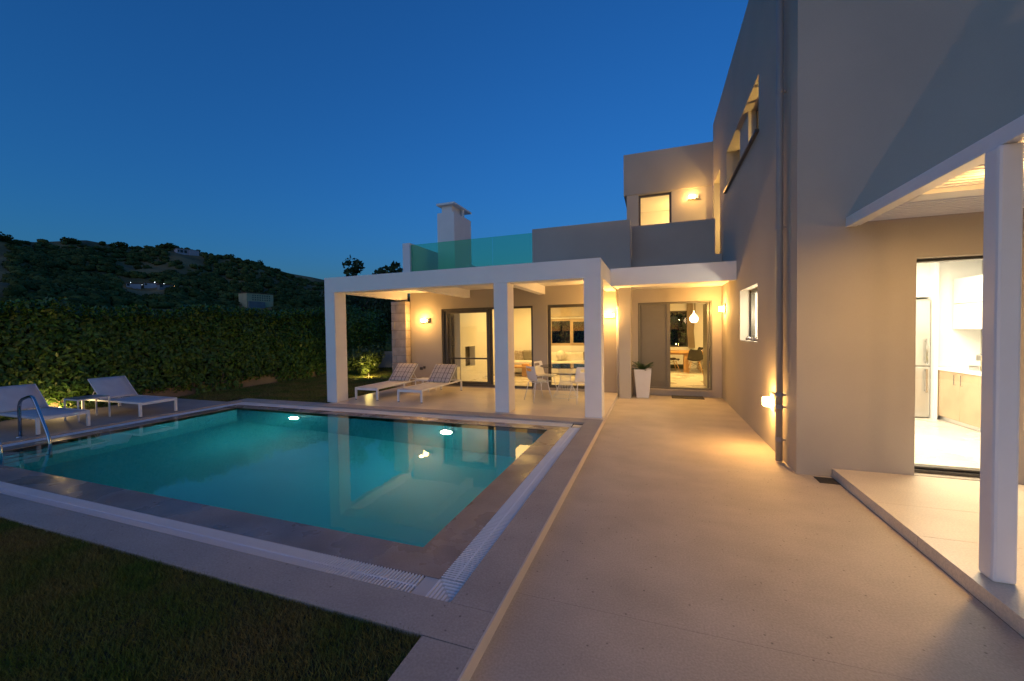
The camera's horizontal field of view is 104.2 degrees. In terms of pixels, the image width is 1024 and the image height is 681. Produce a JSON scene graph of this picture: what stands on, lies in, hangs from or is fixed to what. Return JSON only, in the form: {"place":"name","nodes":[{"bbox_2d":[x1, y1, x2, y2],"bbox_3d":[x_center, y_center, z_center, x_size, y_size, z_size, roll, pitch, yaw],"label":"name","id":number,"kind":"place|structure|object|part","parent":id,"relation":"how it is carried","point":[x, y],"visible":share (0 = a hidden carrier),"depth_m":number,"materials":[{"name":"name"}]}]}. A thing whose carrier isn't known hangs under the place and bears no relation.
{"place":"outdoors","nodes":[
{"label":"outdoors","id":0,"kind":"place"},
{"bbox_2d":[0,240,369,314],"bbox_3d":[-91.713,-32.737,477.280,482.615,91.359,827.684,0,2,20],"label":"hillside","id":1,"kind":"structure","parent":0,"point":[187,260],"depth_m":245.35,"materials":[{"name":"green plant"}]},
{"bbox_2d":[0,231,13,241],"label":"ridge tree","id":2,"kind":"object","parent":1,"relation":"on","point":[5,237],"visible":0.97,"depth_m":201.37,"materials":[{"name":"green plant"}]},
{"bbox_2d":[60,237,80,244],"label":"ridge tree","id":3,"kind":"object","parent":1,"relation":"on","point":[69,240],"visible":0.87,"depth_m":235.38,"materials":[{"name":"green plant"}]},
{"bbox_2d":[98,241,105,245],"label":"ridge tree","id":4,"kind":"object","parent":1,"relation":"on","point":[102,243],"visible":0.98,"depth_m":254.71,"materials":[{"name":"green plant"}]},
{"bbox_2d":[114,241,128,249],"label":"ridge tree","id":5,"kind":"object","parent":1,"relation":"on","point":[120,244],"visible":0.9,"depth_m":266.22,"materials":[{"name":"green plant"}]},
{"bbox_2d":[126,282,142,288],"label":"house","id":6,"kind":"structure","parent":1,"relation":"on","point":[135,285],"depth_m":208.44,"materials":[{"name":"white"}]},
{"bbox_2d":[143,282,158,287],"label":"house","id":7,"kind":"structure","parent":1,"relation":"on","point":[150,285],"depth_m":213.11,"materials":[{"name":"white"}]},
{"bbox_2d":[158,243,166,248],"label":"ridge tree","id":8,"kind":"object","parent":1,"relation":"on","point":[161,245],"visible":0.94,"depth_m":292.44,"materials":[{"name":"green plant"}]},
{"bbox_2d":[156,284,172,289],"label":"house","id":9,"kind":"structure","parent":1,"relation":"on","point":[161,286],"depth_m":207.47,"materials":[{"name":"white"}]},
{"bbox_2d":[166,242,174,247],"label":"ridge tree","id":10,"kind":"object","parent":1,"relation":"on","point":[169,245],"visible":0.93,"depth_m":296.45,"materials":[{"name":"green plant"}]},
{"bbox_2d":[173,248,198,255],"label":"house","id":11,"kind":"structure","parent":1,"relation":"on","point":[186,251],"depth_m":291.97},
{"bbox_2d":[0,235,391,350],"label":"hillside woods","id":12,"kind":"object","parent":1,"relation":"on","point":[76,284],"visible":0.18,"depth_m":215.25,"materials":[{"name":"green plant"}]},
{"bbox_2d":[238,292,273,307],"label":"ochre building","id":13,"kind":"structure","parent":1,"relation":"on","point":[253,300],"depth_m":227.06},
{"bbox_2d":[0,370,420,680],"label":"lawn ground","id":14,"kind":"structure","parent":0,"point":[278,658],"depth_m":2.15,"materials":[{"name":"green plant"}]},
{"bbox_2d":[177,377,395,402],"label":"grass","id":15,"kind":"structure","parent":14,"relation":"on","point":[316,385],"depth_m":11.27,"materials":[{"name":"green plant"}]},
{"bbox_2d":[0,385,617,680],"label":"pool deck","id":16,"kind":"structure","parent":14,"relation":"on","point":[456,633],"depth_m":3.01,"materials":[{"name":"stone"}]},
{"bbox_2d":[0,395,51,452],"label":"pool ladder","id":17,"kind":"object","parent":16,"relation":"attached to","point":[41,418],"visible":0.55,"depth_m":6.28,"materials":[{"name":"silver metal"}]},
{"bbox_2d":[0,384,90,435],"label":"sun lounger","id":18,"kind":"object","parent":16,"relation":"on","point":[11,396],"visible":0.9,"depth_m":7.24,"materials":[{"name":"grey fabric"}]},
{"bbox_2d":[57,401,112,408],"bbox_3d":[-9.441,1.436,8.890,0.662,0.348,1.687,0,2,20],"label":"plant","id":19,"kind":"object","parent":16,"relation":"on","point":[88,405],"visible":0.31,"depth_m":8.85,"materials":[{"name":"green plant"}]},
{"bbox_2d":[63,394,110,421],"bbox_3d":[-8.361,1.322,7.853,0.470,0.430,0.480,0,2,20],"label":"side table","id":20,"kind":"object","parent":16,"relation":"on","point":[87,397],"visible":0.96,"depth_m":7.77,"materials":[{"name":"white metal"}]},
{"bbox_2d":[2,404,235,446],"bbox_3d":[-7.255,1.578,7.357,0.225,0.030,4.311,0,2,20],"label":"pool grating","id":21,"kind":"object","parent":16,"relation":"on","point":[56,436],"visible":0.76,"depth_m":7.25,"materials":[{"name":"plastic"}]},
{"bbox_2d":[81,376,177,417],"bbox_3d":[-8.170,1.159,8.497,2.003,0.719,0.660,0,2,20],"label":"sun lounger","id":22,"kind":"object","parent":16,"relation":"on","point":[118,389],"visible":0.83,"depth_m":8.53,"materials":[{"name":"grey fabric"}]},
{"bbox_2d":[0,481,423,592],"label":"pool grating","id":23,"kind":"object","parent":16,"relation":"on","point":[375,574],"visible":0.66,"depth_m":3.16,"materials":[{"name":"plastic"}]},
{"bbox_2d":[355,364,422,400],"bbox_3d":[-3.153,1.036,10.467,0.660,0.719,2.003,0,2,20],"label":"sun lounger","id":24,"kind":"object","parent":16,"relation":"on","point":[380,385],"visible":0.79,"depth_m":9.99,"materials":[{"name":"beige fabric"}]},
{"bbox_2d":[389,363,417,380],"bbox_3d":[-2.986,0.859,10.935,0.630,0.433,0.463,0,2,20],"label":"striped cushion","id":25,"kind":"object","parent":24,"relation":"on","point":[402,371],"visible":1,"depth_m":10.89,"materials":[{"name":"fabric"}]},
{"bbox_2d":[235,402,572,426],"bbox_3d":[-2.784,1.492,8.200,8.077,0.030,0.292,0,2,20],"label":"pool grating","id":26,"kind":"object","parent":16,"relation":"on","point":[558,424],"visible":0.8,"depth_m":7.87,"materials":[{"name":"plastic"}]},
{"bbox_2d":[415,378,436,391],"bbox_3d":[-2.361,1.208,10.926,0.420,0.330,0.410,0,2,20],"label":"side table","id":27,"kind":"object","parent":16,"relation":"on","point":[423,379],"visible":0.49,"depth_m":10.78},
{"bbox_2d":[397,365,461,402],"bbox_3d":[-2.006,1.030,10.036,0.660,0.719,2.003,0,2,20],"label":"sun lounger","id":28,"kind":"object","parent":16,"relation":"on","point":[420,388],"visible":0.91,"depth_m":9.59,"materials":[{"name":"beige fabric"}]},
{"bbox_2d":[427,364,456,382],"bbox_3d":[-1.840,0.853,10.503,0.630,0.433,0.463,0,2,20],"label":"striped cushion","id":29,"kind":"object","parent":28,"relation":"on","point":[442,373],"visible":1,"depth_m":10.46,"materials":[{"name":"fabric"}]},
{"bbox_2d":[411,577,463,601],"bbox_3d":[-0.473,1.594,2.537,0.300,0.021,0.229,0,2,20],"label":"grating corner","id":30,"kind":"object","parent":16,"relation":"on","point":[441,589],"visible":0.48,"depth_m":2.55,"materials":[{"name":"plastic"}]},
{"bbox_2d":[324,258,615,417],"bbox_3d":[-0.858,-0.066,9.680,6.333,2.895,3.048,0,2,20],"label":"terrace pergola","id":31,"kind":"object","parent":16,"relation":"on","point":[592,275],"visible":0.99,"depth_m":7.91,"materials":[{"name":"white paint"}]},
{"bbox_2d":[441,427,579,583],"bbox_3d":[0.340,1.535,4.650,0.196,0.030,4.291,0,2,20],"label":"pool grating","id":32,"kind":"object","parent":16,"relation":"on","point":[462,568],"visible":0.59,"depth_m":3.45,"materials":[{"name":"plastic"}]},
{"bbox_2d":[524,366,552,402],"bbox_3d":[0.595,0.973,9.141,0.515,0.805,0.484,-1,2,-24],"label":"terrace chair","id":33,"kind":"object","parent":16,"relation":"on","point":[531,375],"visible":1,"depth_m":8.99,"materials":[{"name":"white plastic"}]},
{"bbox_2d":[532,361,557,393],"bbox_3d":[0.847,0.942,10.266,0.515,0.805,0.484,0,2,31],"label":"terrace chair","id":34,"kind":"object","parent":16,"relation":"on","point":[539,370],"visible":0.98,"depth_m":10.35,"materials":[{"name":"white plastic"}]},
{"bbox_2d":[540,364,583,398],"bbox_3d":[1.287,0.977,9.578,1.220,0.748,1.220,0,2,20],"label":"terrace table","id":35,"kind":"object","parent":16,"relation":"on","point":[565,366],"visible":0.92,"depth_m":9.50,"materials":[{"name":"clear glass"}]},
{"bbox_2d":[568,367,584,400],"bbox_3d":[1.560,0.967,8.848,0.484,0.805,0.515,-1,1,-14],"label":"terrace chair","id":36,"kind":"object","parent":16,"relation":"on","point":[579,376],"visible":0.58,"depth_m":8.62,"materials":[{"name":"white plastic"}]},
{"bbox_2d":[316,367,392,379],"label":"grass","id":37,"kind":"structure","parent":14,"relation":"on","point":[384,373],"depth_m":15.38,"materials":[{"name":"green plant"}]},
{"bbox_2d":[347,342,384,375],"bbox_3d":[-5.669,0.717,15.482,1.391,1.311,1.698,0,2,20],"label":"bush","id":38,"kind":"object","parent":14,"relation":"on","point":[367,359],"visible":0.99,"depth_m":15.17,"materials":[{"name":"green plant"}]},
{"bbox_2d":[346,304,390,374],"bbox_3d":[-6.439,-0.075,16.464,2.659,2.885,2.262,0,2,20],"label":"bush","id":39,"kind":"object","parent":14,"relation":"on","point":[360,337],"visible":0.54,"depth_m":16.16,"materials":[{"name":"green plant"}]},
{"bbox_2d":[377,351,392,367],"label":"boundary wall","id":40,"kind":"structure","parent":14,"relation":"on","point":[386,361],"depth_m":18.70,"materials":[{"name":"grey concrete"}]},
{"bbox_2d":[368,293,409,333],"bbox_3d":[-5.365,-0.755,19.857,3.462,4.282,2.988,-1,2,-21],"label":"tree","id":41,"kind":"object","parent":14,"relation":"on","point":[382,304],"visible":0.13,"depth_m":18.91,"materials":[{"name":"green plant"}]},
{"bbox_2d":[391,0,1023,484],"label":"villa","id":42,"kind":"object","parent":14,"relation":"on","point":[883,98],"visible":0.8,"depth_m":4.55,"materials":[{"name":"paint"}]},
{"bbox_2d":[445,309,490,384],"bbox_3d":[-1.293,0.196,11.566,1.430,2.170,0.050,0,2,20],"label":"sliding door","id":43,"kind":"structure","parent":42,"relation":"in","point":[487,311],"depth_m":11.45,"materials":[{"name":"grey metal"}]},
{"bbox_2d":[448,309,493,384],"bbox_3d":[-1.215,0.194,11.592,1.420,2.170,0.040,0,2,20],"label":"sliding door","id":44,"kind":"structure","parent":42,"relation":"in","point":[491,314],"depth_m":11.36,"materials":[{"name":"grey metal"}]},
{"bbox_2d":[514,365,531,376],"bbox_3d":[0.244,1.063,14.022,1.200,0.350,0.700,0,2,20],"label":"coffee table","id":45,"kind":"object","parent":42,"relation":"on","point":[524,372],"visible":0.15,"depth_m":13.69,"materials":[{"name":"brown wood"}]},
{"bbox_2d":[514,352,584,373],"bbox_3d":[1.655,0.804,14.556,4.100,0.700,1.030,0,2,20],"label":"sofa","id":46,"kind":"object","parent":42,"relation":"on","point":[573,357],"visible":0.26,"depth_m":14.50,"materials":[{"name":"beige fabric"}]},
{"bbox_2d":[514,351,522,359],"bbox_3d":[0.271,0.558,15.177,0.346,0.352,0.175,0,2,20],"label":"throw cushion","id":47,"kind":"object","parent":46,"relation":"on","point":[518,355],"visible":0.97,"depth_m":15.13,"materials":[{"name":"beige fabric"}]},
{"bbox_2d":[523,350,531,359],"bbox_3d":[0.593,0.548,15.008,0.365,0.371,0.176,0,2,20],"label":"throw cushion","id":48,"kind":"object","parent":46,"relation":"on","point":[527,354],"visible":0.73,"depth_m":14.96,"materials":[{"name":"grey fabric"}]},
{"bbox_2d":[556,350,565,360],"bbox_3d":[1.780,0.544,14.466,0.370,0.380,0.370,0,2,20],"label":"round cushion","id":49,"kind":"object","parent":46,"relation":"on","point":[561,355],"visible":1,"depth_m":14.34,"materials":[{"name":"beige fabric"}]},
{"bbox_2d":[548,304,584,388],"bbox_3d":[1.565,0.155,10.532,1.246,2.216,0.070,0,2,20],"label":"window","id":50,"kind":"structure","parent":42,"relation":"in","point":[566,305],"depth_m":10.68,"materials":[{"name":"grey metal"}]},
{"bbox_2d":[551,318,583,345],"bbox_3d":[2.370,-0.321,15.133,1.930,1.020,0.060,0,2,20],"label":"window","id":51,"kind":"structure","parent":42,"relation":"in","point":[552,344],"depth_m":15.32,"materials":[{"name":"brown wood"}]},
{"bbox_2d":[604,313,615,317],"bbox_3d":[2.470,-0.630,10.032,0.280,0.112,0.115,0,2,20],"label":"wall lamp","id":52,"kind":"object","parent":42,"relation":"attached to","point":[610,315],"visible":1,"depth_m":9.98,"materials":[{"name":"white"}]},
{"bbox_2d":[616,291,618,396],"bbox_3d":[2.646,0.089,9.947,0.086,2.650,0.084,0,2,20],"label":"drainpipe","id":53,"kind":"object","parent":42,"relation":"attached to","point":[617,315],"visible":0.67,"depth_m":9.91,"materials":[{"name":"white metal"}]},
{"bbox_2d":[639,192,670,225],"bbox_3d":[4.140,-3.237,11.548,0.886,1.971,0.070,0,2,20],"label":"balcony door","id":54,"kind":"structure","parent":42,"relation":"in","point":[669,193],"depth_m":11.49,"materials":[{"name":"grey metal"}]},
{"bbox_2d":[640,304,670,386],"bbox_3d":[3.664,0.132,10.220,0.732,2.120,0.073,0,2,20],"label":"door","id":55,"kind":"structure","parent":42,"relation":"in","point":[654,318],"depth_m":10.18,"materials":[{"name":"grey paint"}]},
{"bbox_2d":[670,358,680,372],"bbox_3d":[5.583,0.694,13.980,0.501,0.830,0.492,-1,1,5],"label":"dining chair","id":56,"kind":"object","parent":42,"relation":"on","point":[673,359],"visible":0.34,"depth_m":13.82,"materials":[{"name":"brown wood"}]},
{"bbox_2d":[670,311,687,346],"bbox_3d":[6.238,-0.449,15.573,1.160,1.400,0.060,0,2,20],"label":"window","id":57,"kind":"structure","parent":42,"relation":"in","point":[670,311],"depth_m":15.40,"materials":[{"name":"brown metal"}]},
{"bbox_2d":[670,350,702,372],"bbox_3d":[6.203,0.727,14.059,2.800,0.735,0.900,0,2,20],"label":"dining table","id":58,"kind":"object","parent":42,"relation":"on","point":[684,353],"visible":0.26,"depth_m":13.76,"materials":[{"name":"brown wood"}]},
{"bbox_2d":[687,303,694,347],"bbox_3d":[6.802,-0.611,15.133,0.300,1.770,0.060,0,2,20],"label":"curtain","id":59,"kind":"object","parent":42,"relation":"hanging from","point":[690,325],"visible":0.82,"depth_m":15.14,"materials":[{"name":"brown fabric"}]},
{"bbox_2d":[688,194,698,199],"bbox_3d":[5.024,-3.974,11.047,0.280,0.112,0.115,0,2,20],"label":"wall lamp","id":60,"kind":"object","parent":42,"relation":"attached to","point":[692,197],"visible":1,"depth_m":11.00,"materials":[{"name":"white"}]},
{"bbox_2d":[690,311,697,322],"bbox_3d":[6.365,-1.058,13.947,0.290,0.865,0.290,0,2,20],"label":"pendant lamp","id":61,"kind":"object","parent":42,"relation":"hanging from","point":[693,317],"visible":0.98,"depth_m":13.87,"materials":[{"name":"white"}]},
{"bbox_2d":[686,349,702,373],"bbox_3d":[6.165,0.699,13.448,0.492,0.830,0.501,0,1,16],"label":"dining chair","id":62,"kind":"object","parent":42,"relation":"on","point":[695,355],"visible":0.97,"depth_m":13.28,"materials":[{"name":"black plastic"}]},
{"bbox_2d":[701,303,708,387],"bbox_3d":[4.969,0.112,10.275,0.111,2.120,0.880,0,2,20],"label":"door","id":63,"kind":"structure","parent":42,"relation":"in","point":[705,350],"depth_m":10.02,"materials":[{"name":"grey paint"}]},
{"bbox_2d":[719,303,725,313],"bbox_3d":[4.845,-0.735,9.191,0.120,0.230,0.205,0,2,20],"label":"wall lamp","id":64,"kind":"object","parent":42,"relation":"attached to","point":[722,308],"visible":1,"depth_m":9.13,"materials":[{"name":"white"}]},
{"bbox_2d":[750,288,757,337],"bbox_3d":[4.295,-0.456,6.862,0.070,0.931,1.365,0,2,20],"label":"window","id":65,"kind":"structure","parent":42,"relation":"in","point":[752,292],"depth_m":7.45,"materials":[{"name":"white metal"}]},
{"bbox_2d":[756,105,758,128],"bbox_3d":[4.229,-3.703,6.626,0.060,0.840,1.150,0,2,20],"label":"window","id":66,"kind":"structure","parent":42,"relation":"in","point":[758,105],"depth_m":7.11,"materials":[{"name":"grey metal"}]},
{"bbox_2d":[762,392,774,411],"bbox_3d":[3.519,0.838,5.463,0.120,0.230,0.205,0,2,20],"label":"wall lamp","id":67,"kind":"object","parent":42,"relation":"attached to","point":[768,401],"visible":0.98,"depth_m":5.42,"materials":[{"name":"white glass"}]},
{"bbox_2d":[775,0,786,461],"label":"drainpipe","id":68,"kind":"object","parent":42,"relation":"attached to","point":[779,228],"visible":1,"depth_m":4.90,"materials":[{"name":"grey metal"}]},
{"bbox_2d":[915,299,929,417],"bbox_3d":[6.754,0.298,6.970,0.580,1.980,0.650,0,2,20],"label":"fridge","id":69,"kind":"object","parent":42,"relation":"on","point":[922,374],"visible":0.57,"depth_m":6.64,"materials":[{"name":"metal"}]},
{"bbox_3d":[6.669,0.858,6.724,0.580,0.835,0.098,0,2,20],"label":"fridge door","id":70,"kind":"part","parent":69,"relation":"part of","materials":[{"name":"metal"}]},
{"bbox_3d":[6.655,-0.121,6.699,0.580,1.085,0.098,0,2,20],"label":"fridge door","id":71,"kind":"part","parent":69,"relation":"part of","materials":[{"name":"metal"}]},
{"bbox_2d":[916,260,982,431],"bbox_3d":[6.540,0.027,5.678,1.490,2.607,3.290,0,2,20],"label":"kitchen unit","id":72,"kind":"object","parent":42,"relation":"on","point":[952,291],"visible":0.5,"depth_m":6.51,"materials":[{"name":"white paint"}]},
{"bbox_3d":[6.934,0.860,6.386,0.053,0.740,0.636,0,2,20],"label":"cabinet door","id":73,"kind":"part","parent":72,"relation":"part of","materials":[{"name":"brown wood"}]},
{"bbox_3d":[6.718,0.878,5.784,0.053,0.740,0.636,0,2,20],"label":"cabinet door","id":74,"kind":"part","parent":72,"relation":"part of","materials":[{"name":"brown wood"}]},
{"bbox_2d":[470,394,1023,680],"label":"walkway","id":75,"kind":"structure","parent":14,"relation":"on","point":[709,539],"depth_m":2.65,"materials":[{"name":"stone"}]},
{"bbox_2d":[631,361,653,397],"bbox_3d":[3.235,0.950,9.951,0.604,0.911,0.650,0,2,20],"label":"potted plant","id":76,"kind":"object","parent":75,"relation":"on","point":[642,373],"visible":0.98,"depth_m":9.78,"materials":[{"name":"green plant"}]},
{"bbox_2d":[671,395,704,399],"bbox_3d":[4.284,1.387,9.724,0.720,0.017,0.350,0,2,20],"label":"doormat","id":77,"kind":"object","parent":75,"relation":"on","point":[688,397],"visible":1,"depth_m":9.66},
{"bbox_2d":[813,476,839,484],"bbox_3d":[3.458,1.537,4.382,0.182,0.006,0.190,0,2,20],"label":"floor drain","id":78,"kind":"object","parent":75,"relation":"on","point":[826,480],"visible":1,"depth_m":4.37,"materials":[{"name":"brown metal"}]},
{"bbox_2d":[0,408,546,546],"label":"pool water","id":79,"kind":"structure","parent":0,"point":[417,483],"depth_m":5.07,"materials":[{"name":"teal liquid"}]},
{"bbox_2d":[0,0,748,296],"label":"sky","id":80,"kind":"structure","parent":0,"point":[298,137],"materials":[{"name":"blue"}]},
{"bbox_2d":[452,367,459,379],"bbox_3d":[-2.083,1.060,12.299,0.980,0.510,0.190,0,2,20],"label":"cabinet","id":81,"kind":"object","parent":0,"point":[457,373],"visible":0.22,"depth_m":12.07,"materials":[{"name":"beige wood"}]},
{"bbox_2d":[670,364,682,368],"bbox_3d":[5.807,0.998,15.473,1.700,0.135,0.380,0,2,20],"label":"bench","id":82,"kind":"object","parent":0,"point":[672,366],"depth_m":15.14,"materials":[{"name":"brown wood"}]},
{"bbox_2d":[832,469,1023,637],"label":"kitchen terrace","id":83,"kind":"structure","parent":0,"point":[935,520],"depth_m":3.26,"materials":[{"name":"stone"}]},
{"bbox_2d":[846,115,1023,583],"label":"kitchen pergola","id":84,"kind":"object","parent":83,"relation":"on","point":[985,174],"visible":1,"depth_m":2.44,"materials":[{"name":"white paint"}]},
{"bbox_2d":[969,353,981,370],"bbox_3d":[7.001,0.327,5.847,0.200,0.256,0.460,0,2,20],"label":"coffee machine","id":85,"kind":"object","parent":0,"point":[976,367],"visible":0.32,"depth_m":5.96,"materials":[{"name":"white plastic"}]},
{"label":"garden ground","id":86,"kind":"structure","parent":0,"visible":0},
{"bbox_2d":[0,364,375,419],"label":"garden wall","id":87,"kind":"structure","parent":86,"relation":"on","point":[245,383],"depth_m":11.59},
{"bbox_2d":[0,296,387,420],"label":"hedge","id":88,"kind":"object","parent":86,"relation":"on","point":[51,349],"visible":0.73,"depth_m":10.31,"materials":[{"name":"green plant"}]},
{"bbox_2d":[321,294,382,324],"bbox_3d":[-7.795,-0.641,19.674,2.837,4.131,3.078,-1,2,-19],"label":"tree","id":89,"kind":"object","parent":86,"relation":"on","point":[350,300],"visible":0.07,"depth_m":18.87,"materials":[{"name":"green plant"}]},
{"bbox_2d":[342,255,370,305],"bbox_3d":[-8.634,-1.726,22.301,2.064,6.195,1.619,0,2,20],"label":"tree","id":90,"kind":"object","parent":86,"relation":"on","point":[357,264],"visible":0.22,"depth_m":22.24,"materials":[{"name":"green plant"}]},
{"bbox_2d":[372,268,385,300],"bbox_3d":[-7.285,-1.349,22.247,1.029,5.405,1.365,-1,1,-4],"label":"tree","id":91,"kind":"object","parent":86,"relation":"on","point":[376,271],"visible":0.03,"depth_m":22.13,"materials":[{"name":"green plant"}]},
{"bbox_2d":[375,261,408,339],"bbox_3d":[-6.442,-1.442,21.276,1.661,5.616,2.005,0,2,20],"label":"tree","id":92,"kind":"object","parent":86,"relation":"on","point":[392,267],"visible":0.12,"depth_m":20.97,"materials":[{"name":"green plant"}]},
{"label":"ground","id":93,"kind":"structure","parent":0,"visible":0},
{"bbox_2d":[552,312,685,345],"bbox_3d":[5.968,-0.793,18.175,13.172,4.091,1.724,0,2,20],"label":"hedge","id":94,"kind":"object","parent":93,"relation":"on","point":[560,331],"visible":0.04,"depth_m":19.16,"materials":[{"name":"green plant"}]},
{"bbox_2d":[670,313,681,339],"bbox_3d":[6.653,-0.694,18.477,2.584,3.875,2.493,-1,1,-9],"label":"tree","id":95,"kind":"object","parent":93,"relation":"on","point":[674,315],"visible":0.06,"depth_m":17.56,"materials":[{"name":"green plant"}]},
{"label":"pool basin","id":96,"kind":"structure","parent":0,"visible":0},
{"bbox_2d":[0,405,568,578],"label":"pool coping","id":97,"kind":"object","parent":96,"relation":"on","point":[439,553],"visible":0.45,"depth_m":3.65,"materials":[{"name":"stone"}]}
]}

